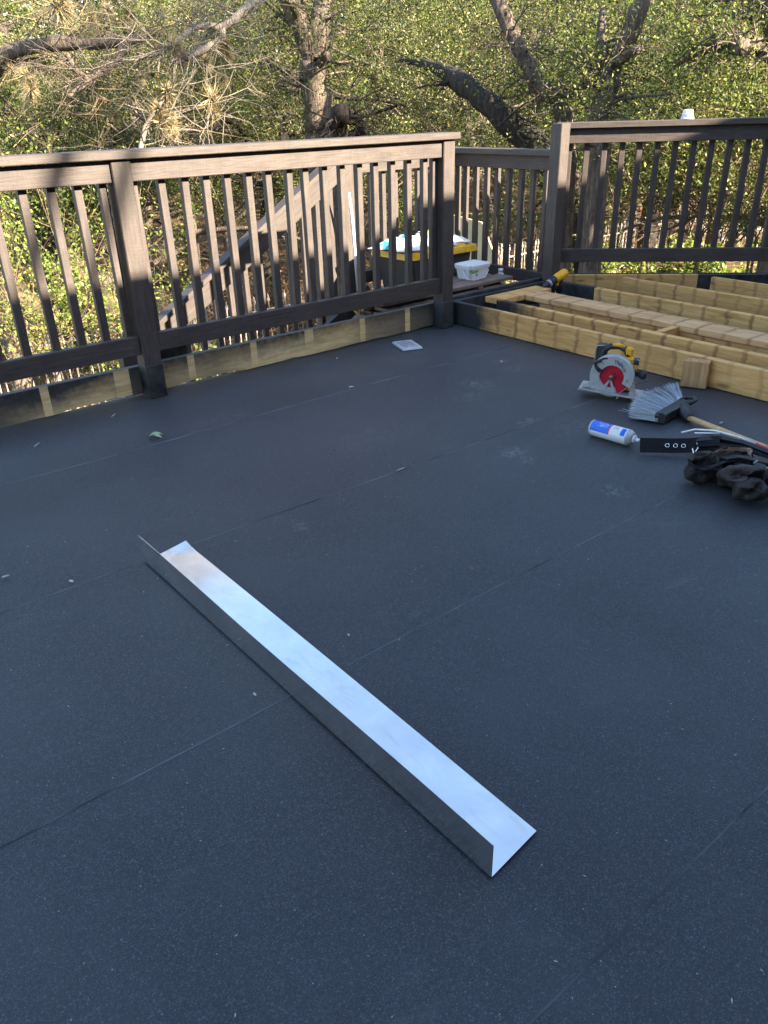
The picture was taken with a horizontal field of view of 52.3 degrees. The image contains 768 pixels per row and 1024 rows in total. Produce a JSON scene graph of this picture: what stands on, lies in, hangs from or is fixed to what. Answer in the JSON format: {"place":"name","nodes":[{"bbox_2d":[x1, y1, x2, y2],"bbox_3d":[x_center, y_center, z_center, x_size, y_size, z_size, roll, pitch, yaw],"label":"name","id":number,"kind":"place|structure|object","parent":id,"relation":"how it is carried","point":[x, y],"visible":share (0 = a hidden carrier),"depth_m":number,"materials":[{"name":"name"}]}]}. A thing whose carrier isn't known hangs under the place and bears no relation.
{"place":"outdoors","nodes":[
{"label":"outdoors","id":0,"kind":"place"},
{"bbox_2d":[149,432,162,437],"bbox_3d":[-0.989,-0.332,3.386,0.057,0.017,0.050,-6,28,-8],"label":"leaf sprig","id":1,"kind":"object","parent":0,"point":[156,434],"visible":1,"depth_m":3.38,"materials":[{"name":"green plant"}]},
{"bbox_2d":[3,1,650,121],"label":"sky","id":2,"kind":"structure","parent":0,"point":[82,1],"materials":[{"name":"white"}]},
{"bbox_2d":[0,124,761,408],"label":"ground","id":3,"kind":"structure","parent":0,"point":[221,250],"depth_m":22.55,"materials":[{"name":"brown plant"}]},
{"bbox_2d":[13,273,52,326],"bbox_3d":[-4.500,-2.699,9.922,0.650,0.689,0.296,5,28,13],"label":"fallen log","id":4,"kind":"object","parent":3,"relation":"on","point":[20,294],"visible":0.21,"depth_m":9.82,"materials":[{"name":"beige wood"}]},
{"bbox_2d":[0,31,65,196],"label":"scrub oak","id":5,"kind":"object","parent":3,"relation":"on","point":[28,64],"visible":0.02,"depth_m":22.02,"materials":[{"name":"green plant"}]},
{"bbox_2d":[0,0,88,223],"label":"scrub oak","id":6,"kind":"object","parent":3,"relation":"on","point":[12,5],"visible":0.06,"depth_m":21.36,"materials":[{"name":"green plant"}]},
{"bbox_2d":[0,32,187,345],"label":"scrub oak","id":7,"kind":"object","parent":3,"relation":"on","point":[7,91],"visible":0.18,"depth_m":11.96,"materials":[{"name":"green plant"}]},
{"bbox_2d":[67,247,120,325],"bbox_3d":[-3.903,-3.040,10.564,0.963,1.008,0.279,14,31,27],"label":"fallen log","id":8,"kind":"object","parent":3,"relation":"on","point":[89,293],"visible":0.18,"depth_m":10.46,"materials":[{"name":"beige wood"}]},
{"bbox_2d":[0,121,208,402],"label":"shrub","id":9,"kind":"object","parent":3,"relation":"on","point":[84,268],"visible":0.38,"depth_m":8.04,"materials":[{"name":"green plant"}]},
{"bbox_2d":[0,108,211,409],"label":"shrub","id":10,"kind":"object","parent":3,"relation":"on","point":[60,294],"visible":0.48,"depth_m":7.56,"materials":[{"name":"green plant"}]},
{"bbox_2d":[98,272,115,290],"bbox_3d":[-4.257,-3.507,11.996,0.524,0.336,0.360,-21,33,-33],"label":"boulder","id":11,"kind":"object","parent":3,"relation":"on","point":[110,279],"visible":0.12,"depth_m":11.86,"materials":[{"name":"stone"}]},
{"bbox_2d":[0,0,219,276],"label":"scrub oak","id":12,"kind":"object","parent":3,"relation":"on","point":[4,27],"visible":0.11,"depth_m":15.86,"materials":[{"name":"green plant"}]},
{"bbox_2d":[0,0,255,389],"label":"dead tree","id":13,"kind":"object","parent":3,"relation":"on","point":[11,53],"visible":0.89,"depth_m":7.11,"materials":[{"name":"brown wood"}]},
{"bbox_2d":[0,6,269,369],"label":"scrub oak","id":14,"kind":"object","parent":3,"relation":"on","point":[91,133],"visible":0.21,"depth_m":11.46,"materials":[{"name":"green plant"}]},
{"bbox_2d":[0,0,276,179],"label":"scrub oak","id":15,"kind":"object","parent":3,"relation":"on","point":[74,20],"visible":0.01,"depth_m":24.42,"materials":[{"name":"green plant"}]},
{"bbox_2d":[0,0,300,287],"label":"scrub oak","id":16,"kind":"object","parent":3,"relation":"on","point":[164,283],"visible":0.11,"depth_m":16.52,"materials":[{"name":"green plant"}]},
{"bbox_2d":[154,287,167,313],"bbox_3d":[-3.317,-3.066,11.587,0.246,0.512,0.231,-21,33,-33],"label":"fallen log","id":17,"kind":"object","parent":3,"relation":"on","point":[163,302],"visible":0.35,"depth_m":11.50,"materials":[{"name":"brown wood"}]},
{"bbox_2d":[0,0,349,348],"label":"scrub oak","id":18,"kind":"object","parent":3,"relation":"on","point":[63,195],"visible":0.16,"depth_m":13.19,"materials":[{"name":"green plant"}]},
{"bbox_2d":[0,0,365,388],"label":"scrub oak","id":19,"kind":"object","parent":3,"relation":"on","point":[174,213],"visible":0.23,"depth_m":11.52,"materials":[{"name":"green plant"}]},
{"bbox_2d":[182,323,234,383],"bbox_3d":[-2.198,-1.374,9.419,2.547,2.004,2.206,0,27,4],"label":"shrub","id":20,"kind":"object","parent":3,"relation":"on","point":[200,348],"visible":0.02,"depth_m":9.40,"materials":[{"name":"green plant"}]},
{"bbox_2d":[29,0,395,207],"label":"scrub oak","id":21,"kind":"object","parent":3,"relation":"on","point":[188,45],"depth_m":24.30,"materials":[{"name":"green plant"}]},
{"bbox_2d":[15,0,419,251],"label":"scrub oak","id":22,"kind":"object","parent":3,"relation":"on","point":[225,240],"visible":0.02,"depth_m":18.45,"materials":[{"name":"green plant"}]},
{"bbox_2d":[31,0,441,325],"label":"oak tree","id":23,"kind":"object","parent":3,"relation":"on","point":[312,78],"visible":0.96,"depth_m":8.59,"materials":[{"name":"green plant"}]},
{"bbox_2d":[0,0,319,201],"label":"bare twigs","id":24,"kind":"object","parent":23,"relation":"attached to","point":[77,20],"visible":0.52,"depth_m":8.13,"materials":[{"name":"brown plant"}]},
{"bbox_2d":[118,166,370,396],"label":"staircase","id":25,"kind":"structure","parent":3,"relation":"on","point":[167,317],"depth_m":5.27,"materials":[{"name":"brown wood"}]},
{"bbox_2d":[352,311,371,318],"bbox_3d":[-0.141,-1.040,5.118,0.240,0.520,0.240,-21,33,-33],"label":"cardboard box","id":26,"kind":"object","parent":25,"relation":"on","point":[362,314],"visible":0.02,"depth_m":4.96,"materials":[{"name":"brown cardboard"}]},
{"bbox_2d":[160,0,404,218],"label":"scrub oak","id":27,"kind":"object","parent":3,"relation":"on","point":[289,39],"visible":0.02,"depth_m":24.89,"materials":[{"name":"green plant"}]},
{"bbox_2d":[57,0,529,330],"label":"scrub oak","id":28,"kind":"object","parent":3,"relation":"on","point":[281,132],"visible":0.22,"depth_m":12.50,"materials":[{"name":"green plant"}]},
{"bbox_2d":[160,0,515,268],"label":"scrub oak","id":29,"kind":"object","parent":3,"relation":"on","point":[287,64],"visible":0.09,"depth_m":16.86,"materials":[{"name":"green plant"}]},
{"bbox_2d":[292,44,412,266],"bbox_3d":[-0.234,-2.962,9.360,1.565,4.748,1.702,-21,33,-33],"label":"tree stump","id":30,"kind":"object","parent":3,"relation":"on","point":[342,115],"visible":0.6,"depth_m":8.44,"materials":[{"name":"brown plant"}]},
{"bbox_2d":[0,0,722,182],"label":"woodland","id":31,"kind":"object","parent":3,"relation":"on","point":[271,47],"visible":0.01,"depth_m":32.66,"materials":[{"name":"green plant"}]},
{"bbox_2d":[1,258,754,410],"bbox_3d":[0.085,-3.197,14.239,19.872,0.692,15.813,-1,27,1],"label":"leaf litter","id":32,"kind":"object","parent":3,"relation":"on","point":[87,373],"depth_m":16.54,"materials":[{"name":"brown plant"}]},
{"bbox_2d":[0,198,759,391],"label":"dry brush","id":33,"kind":"object","parent":3,"relation":"on","point":[276,329],"visible":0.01,"depth_m":14.47,"materials":[{"name":"brown plant"}]},
{"bbox_2d":[0,193,764,411],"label":"ground cover","id":34,"kind":"object","parent":3,"relation":"on","point":[303,301],"visible":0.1,"depth_m":13.15,"materials":[{"name":"green plant"}]},
{"bbox_2d":[187,0,581,242],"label":"scrub oak","id":35,"kind":"object","parent":3,"relation":"on","point":[395,23],"visible":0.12,"depth_m":16.78,"materials":[{"name":"green plant"}]},
{"bbox_2d":[277,0,550,207],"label":"scrub oak","id":36,"kind":"object","parent":3,"relation":"on","point":[421,25],"visible":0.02,"depth_m":27.83,"materials":[{"name":"green plant"}]},
{"bbox_2d":[257,70,605,327],"bbox_3d":[0.660,-4.633,13.229,6.466,4.872,6.102,9,29,20],"label":"scrub oak","id":37,"kind":"object","parent":3,"relation":"on","point":[400,200],"visible":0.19,"depth_m":11.07,"materials":[{"name":"green plant"}]},
{"bbox_2d":[251,0,621,288],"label":"scrub oak","id":38,"kind":"object","parent":3,"relation":"on","point":[428,17],"visible":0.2,"depth_m":13.73,"materials":[{"name":"green plant"}]},
{"bbox_2d":[337,147,549,325],"bbox_3d":[0.354,-0.834,6.091,1.353,3.576,1.165,-21,33,-33],"label":"railing","id":39,"kind":"object","parent":3,"relation":"on","point":[522,160],"visible":0.24,"depth_m":5.75,"materials":[{"name":"brown wood"}]},
{"bbox_2d":[348,192,357,290],"bbox_3d":[-0.213,-1.883,5.600,0.025,0.762,0.124,8,29,18],"label":"paint pole","id":40,"kind":"object","parent":39,"relation":"on","point":[352,230],"visible":0.81,"depth_m":5.55,"materials":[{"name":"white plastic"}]},
{"bbox_2d":[261,0,630,285],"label":"scrub oak","id":41,"kind":"object","parent":3,"relation":"on","point":[475,122],"visible":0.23,"depth_m":12.84,"materials":[{"name":"green plant"}]},
{"bbox_2d":[281,0,657,272],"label":"oak tree","id":42,"kind":"object","parent":3,"relation":"on","point":[518,48],"visible":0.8,"depth_m":7.79,"materials":[{"name":"green plant"}]},
{"bbox_2d":[454,215,498,264],"bbox_3d":[0.891,-1.260,7.535,0.015,2.980,0.830,-21,33,-33],"label":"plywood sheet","id":43,"kind":"object","parent":3,"relation":"on","point":[479,250],"visible":0.12,"depth_m":6.96,"materials":[{"name":"beige wood"}]},
{"bbox_2d":[343,0,632,247],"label":"scrub oak","id":44,"kind":"object","parent":3,"relation":"on","point":[471,184],"visible":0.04,"depth_m":19.54,"materials":[{"name":"green plant"}]},
{"bbox_2d":[340,27,649,272],"bbox_3d":[1.115,-3.459,9.929,2.446,4.879,5.186,-21,33,-33],"label":"oak tree","id":45,"kind":"object","parent":3,"relation":"on","point":[488,109],"visible":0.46,"depth_m":8.56,"materials":[{"name":"green plant"}]},
{"bbox_2d":[328,0,682,218],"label":"scrub oak","id":46,"kind":"object","parent":3,"relation":"on","point":[534,33],"visible":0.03,"depth_m":24.50,"materials":[{"name":"green plant"}]},
{"bbox_2d":[369,0,752,270],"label":"scrub oak","id":47,"kind":"object","parent":3,"relation":"on","point":[566,89],"visible":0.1,"depth_m":16.59,"materials":[{"name":"green plant"}]},
{"bbox_2d":[452,0,727,189],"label":"scrub oak","id":48,"kind":"object","parent":3,"relation":"on","point":[576,20],"visible":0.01,"depth_m":25.02,"materials":[{"name":"green plant"}]},
{"bbox_2d":[436,0,767,269],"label":"scrub oak","id":49,"kind":"object","parent":3,"relation":"on","point":[653,244],"visible":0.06,"depth_m":17.42,"materials":[{"name":"green plant"}]},
{"bbox_2d":[500,0,712,228],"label":"scrub oak","id":50,"kind":"object","parent":3,"relation":"on","point":[555,63],"visible":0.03,"depth_m":18.99,"materials":[{"name":"green plant"}]},
{"bbox_2d":[570,242,651,272],"bbox_3d":[4.233,-4.852,16.177,1.378,1.588,2.839,-10,29,-16],"label":"shrub","id":51,"kind":"object","parent":3,"relation":"on","point":[613,265],"visible":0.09,"depth_m":15.25,"materials":[{"name":"green plant"}]},
{"bbox_2d":[509,0,719,272],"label":"oak tree","id":52,"kind":"object","parent":3,"relation":"on","point":[632,30],"visible":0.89,"depth_m":7.51,"materials":[{"name":"green plant"}]},
{"bbox_2d":[510,0,728,247],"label":"scrub oak","id":53,"kind":"object","parent":3,"relation":"on","point":[604,4],"visible":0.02,"depth_m":18.76,"materials":[{"name":"green plant"}]},
{"bbox_2d":[487,36,767,272],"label":"shrub","id":54,"kind":"object","parent":3,"relation":"on","point":[642,180],"visible":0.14,"depth_m":9.72,"materials":[{"name":"green plant"}]},
{"bbox_2d":[502,0,767,272],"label":"shrub","id":55,"kind":"object","parent":3,"relation":"on","point":[704,102],"visible":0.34,"depth_m":9.01,"materials":[{"name":"green plant"}]},
{"bbox_2d":[515,89,759,263],"bbox_3d":[7.131,-9.369,20.633,7.933,6.333,8.406,-9,28,-13],"label":"scrub oak","id":56,"kind":"object","parent":3,"relation":"on","point":[669,240],"depth_m":20.83,"materials":[{"name":"green plant"}]},
{"bbox_2d":[523,0,767,271],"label":"oak tree","id":57,"kind":"object","parent":3,"relation":"on","point":[735,42],"visible":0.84,"depth_m":6.67,"materials":[{"name":"green plant"}]},
{"bbox_2d":[563,0,767,272],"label":"scrub oak","id":58,"kind":"object","parent":3,"relation":"on","point":[726,211],"visible":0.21,"depth_m":9.80,"materials":[{"name":"green plant"}]},
{"bbox_2d":[568,0,764,217],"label":"scrub oak","id":59,"kind":"object","parent":3,"relation":"on","point":[672,23],"visible":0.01,"depth_m":22.54,"materials":[{"name":"green plant"}]},
{"bbox_2d":[572,0,767,272],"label":"shrub","id":60,"kind":"object","parent":3,"relation":"on","point":[731,180],"visible":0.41,"depth_m":8.44,"materials":[{"name":"green plant"}]},
{"bbox_2d":[581,3,762,246],"bbox_3d":[9.395,-10.600,19.804,7.747,8.261,10.367,-8,28,-12],"label":"scrub oak","id":61,"kind":"object","parent":3,"relation":"on","point":[708,235],"visible":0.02,"depth_m":20.85,"materials":[{"name":"green plant"}]},
{"bbox_2d":[616,232,732,272],"bbox_3d":[6.032,-4.891,16.161,2.434,1.633,2.428,-21,33,-33],"label":"shrub","id":62,"kind":"object","parent":3,"relation":"on","point":[689,244],"visible":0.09,"depth_m":16.13,"materials":[{"name":"green plant"}]},
{"bbox_2d":[604,69,766,246],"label":"scrub oak","id":63,"kind":"object","parent":3,"relation":"on","point":[654,201],"visible":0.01,"depth_m":18.49,"materials":[{"name":"green plant"}]},
{"bbox_2d":[632,3,746,228],"bbox_3d":[10.524,-13.880,24.819,11.613,9.580,11.138,-9,28,-14],"label":"scrub oak","id":64,"kind":"object","parent":3,"relation":"on","point":[678,179],"depth_m":26.40,"materials":[{"name":"green plant"}]},
{"bbox_2d":[653,5,758,246],"bbox_3d":[10.017,-10.654,20.155,7.449,7.944,9.968,-12,29,-20],"label":"scrub oak","id":65,"kind":"object","parent":3,"relation":"on","point":[739,245],"visible":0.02,"depth_m":21.21,"materials":[{"name":"green plant"}]},
{"bbox_2d":[673,240,755,272],"bbox_3d":[6.566,-4.454,15.149,2.153,1.537,2.850,1,27,4],"label":"shrub","id":66,"kind":"object","parent":3,"relation":"on","point":[701,265],"visible":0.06,"depth_m":15.40,"materials":[{"name":"green plant"}]},
{"bbox_2d":[722,236,761,272],"bbox_3d":[7.317,-4.053,14.876,2.348,1.990,2.729,-21,33,-33],"label":"shrub","id":67,"kind":"object","parent":3,"relation":"on","point":[727,270],"visible":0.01,"depth_m":14.52,"materials":[{"name":"green plant"}]},
{"bbox_2d":[0,303,767,1023],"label":"deck floor","id":68,"kind":"structure","parent":0,"point":[164,867],"depth_m":1.85,"materials":[{"name":"grey rubber"}]},
{"bbox_2d":[0,301,433,426],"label":"rim board","id":69,"kind":"object","parent":68,"relation":"on","point":[34,402],"visible":0.94,"depth_m":4.11,"materials":[{"name":"brown wood"}]},
{"bbox_2d":[0,132,460,398],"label":"deck railing","id":70,"kind":"object","parent":68,"relation":"on","point":[145,339],"visible":1,"depth_m":3.84,"materials":[{"name":"brown wood"}]},
{"bbox_2d":[139,536,535,877],"bbox_3d":[-0.230,0.344,1.957,0.154,0.091,1.515,-21,33,-33],"label":"metal flashing","id":71,"kind":"object","parent":68,"relation":"on","point":[482,827],"visible":1,"depth_m":1.77,"materials":[{"name":"silver metal"}]},
{"bbox_2d":[13,331,762,1017],"bbox_3d":[-0.326,0.107,2.518,4.584,0.001,3.450,-21,33,-33],"label":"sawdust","id":72,"kind":"object","parent":68,"relation":"on","point":[399,639],"visible":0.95,"depth_m":2.00,"materials":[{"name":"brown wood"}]},
{"bbox_2d":[392,340,422,350],"bbox_3d":[0.136,-0.980,4.590,0.122,0.011,0.181,-11,29,-17],"label":"container lid","id":73,"kind":"object","parent":68,"relation":"on","point":[405,345],"visible":1,"depth_m":4.56,"materials":[{"name":"white plastic"}]},
{"bbox_2d":[453,272,767,401],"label":"platform framing","id":74,"kind":"object","parent":68,"relation":"on","point":[663,324],"visible":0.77,"depth_m":4.65,"materials":[{"name":"brown wood"}]},
{"bbox_2d":[542,269,568,294],"bbox_3d":[1.139,-1.520,5.315,0.244,0.243,0.090,-17,31,-27],"label":"cordless drill","id":75,"kind":"object","parent":74,"relation":"on","point":[557,278],"visible":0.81,"depth_m":5.27,"materials":[{"name":"yellow plastic"}]},
{"bbox_2d":[578,342,646,398],"bbox_3d":[1.087,-0.673,3.686,0.295,0.245,0.184,9,29,20],"label":"circular saw","id":76,"kind":"object","parent":68,"relation":"on","point":[612,375],"visible":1,"depth_m":3.65,"materials":[{"name":"grey metal"}]},
{"bbox_2d":[588,419,639,445],"bbox_3d":[0.950,-0.321,3.208,0.067,0.067,0.219,-25,35,-37],"label":"caulk tube","id":77,"kind":"object","parent":68,"relation":"on","point":[613,433],"visible":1,"depth_m":3.19,"materials":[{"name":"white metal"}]},
{"bbox_2d":[542,117,767,292],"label":"chamfer railing","id":78,"kind":"object","parent":68,"relation":"on","point":[565,136],"visible":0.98,"depth_m":5.26,"materials":[{"name":"brown wood"}]},
{"bbox_2d":[680,109,693,118],"bbox_3d":[1.976,-2.589,5.088,0.086,0.057,0.086,-21,33,-33],"label":"paint cup","id":79,"kind":"object","parent":78,"relation":"on","point":[687,113],"visible":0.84,"depth_m":5.06,"materials":[{"name":"white plastic"}]},
{"bbox_2d":[620,382,767,446],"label":"broom","id":80,"kind":"object","parent":68,"relation":"on","point":[660,405],"visible":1,"depth_m":3.43,"materials":[{"name":"grey plastic"}]},
{"bbox_2d":[680,356,710,388],"bbox_3d":[1.504,-0.679,3.783,0.127,0.144,0.061,13,31,26],"label":"wood offcut","id":81,"kind":"object","parent":68,"relation":"on","point":[695,372],"visible":1,"depth_m":3.76,"materials":[{"name":"beige wood"}]},
{"bbox_2d":[640,436,767,501],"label":"tool belt","id":82,"kind":"object","parent":68,"relation":"on","point":[727,462],"visible":1,"depth_m":2.83,"materials":[{"name":"leather"}]},
{"bbox_2d":[694,432,719,433],"bbox_3d":[1.286,-0.314,3.114,0.095,0.022,0.009,16,32,31],"label":"wire bit","id":83,"kind":"object","parent":82,"relation":"attached to","point":[705,433],"visible":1,"depth_m":3.11,"materials":[{"name":"white metal"}]},
{"bbox_2d":[681,429,767,448],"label":"marking rod","id":84,"kind":"object","parent":82,"relation":"on","point":[739,437],"visible":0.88,"depth_m":3.08,"materials":[{"name":"white metal"}]},
{"bbox_2d":[371,242,476,287],"bbox_3d":[0.298,-1.768,5.729,0.680,0.371,0.469,-21,33,-33],"label":"storage tote","id":85,"kind":"object","parent":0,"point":[462,251],"visible":0.27,"depth_m":5.56,"materials":[{"name":"yellow plastic"}]},
{"bbox_2d":[368,234,419,251],"bbox_3d":[0.134,-1.900,5.488,0.387,0.087,0.342,20,34,35],"label":"plastic bag","id":86,"kind":"object","parent":85,"relation":"on","point":[400,243],"visible":0.42,"depth_m":5.41,"materials":[{"name":"white plastic"}]},
{"bbox_2d":[415,230,456,246],"bbox_3d":[0.326,-1.987,5.632,0.296,0.101,0.342,-12,29,-19],"label":"paper bag","id":87,"kind":"object","parent":85,"relation":"on","point":[417,234],"visible":0.09,"depth_m":5.58,"materials":[{"name":"white paper"}]},
{"bbox_2d":[454,234,469,242],"bbox_3d":[0.449,-2.026,5.753,0.273,0.051,0.387,-25,36,-38],"label":"paper sheet","id":88,"kind":"object","parent":85,"relation":"on","point":[458,239],"visible":0.33,"depth_m":5.67,"materials":[{"name":"white paper"}]},
{"bbox_2d":[497,268,505,283],"bbox_3d":[0.834,-1.638,5.616,0.080,0.216,0.080,-21,33,-33],"label":"plastic bottle","id":89,"kind":"object","parent":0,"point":[500,270],"visible":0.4,"depth_m":5.57,"materials":[{"name":"white plastic"}]},
{"bbox_3d":[0.276,-1.429,5.331,1.160,0.024,0.140,-22,34,-34],"label":"deck board","id":90,"kind":"object","parent":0,"visible":0},
{"bbox_2d":[361,309,376,313],"bbox_3d":[0.316,-1.463,5.336,1.150,0.024,0.140,-22,34,-34],"label":"deck board","id":91,"kind":"object","parent":90,"relation":"on","point":[371,311],"visible":0.16,"depth_m":4.99,"materials":[{"name":"brown"}]},
{"bbox_2d":[360,306,374,311],"bbox_3d":[0.284,-1.480,5.299,1.190,0.024,0.140,-22,34,-34],"label":"deck board","id":92,"kind":"object","parent":91,"relation":"on","point":[368,309],"visible":0.1,"depth_m":4.94,"materials":[{"name":"brown"}]},
{"bbox_2d":[453,273,490,282],"bbox_3d":[0.297,-1.534,5.306,1.110,0.024,0.140,-22,34,-34],"label":"deck board","id":93,"kind":"object","parent":92,"relation":"on","point":[456,279],"visible":0.08,"depth_m":5.42,"materials":[{"name":"brown"}]},
{"bbox_2d":[454,259,489,279],"bbox_3d":[0.614,-1.684,5.441,0.236,0.102,0.190,-23,34,-36],"label":"square pail","id":94,"kind":"object","parent":93,"relation":"on","point":[473,269],"visible":1,"depth_m":5.39,"materials":[{"name":"white plastic"}]},
{"bbox_3d":[0.417,-1.408,5.224,1.150,0.024,0.140,-22,34,-34],"label":"deck board","id":95,"kind":"object","parent":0,"visible":0},
{"bbox_2d":[375,283,503,311],"bbox_3d":[0.394,-1.435,5.205,1.070,0.024,0.140,-22,34,-34],"label":"deck board","id":96,"kind":"object","parent":95,"relation":"on","point":[403,305],"visible":0.44,"depth_m":5.01,"materials":[{"name":"brown wood"}]},
{"bbox_2d":[379,274,512,306],"bbox_3d":[0.405,-1.482,5.200,1.190,0.024,0.140,-22,34,-34],"label":"deck board","id":97,"kind":"object","parent":96,"relation":"on","point":[474,283],"visible":0.52,"depth_m":5.31,"materials":[{"name":"brown wood"}]}
]}

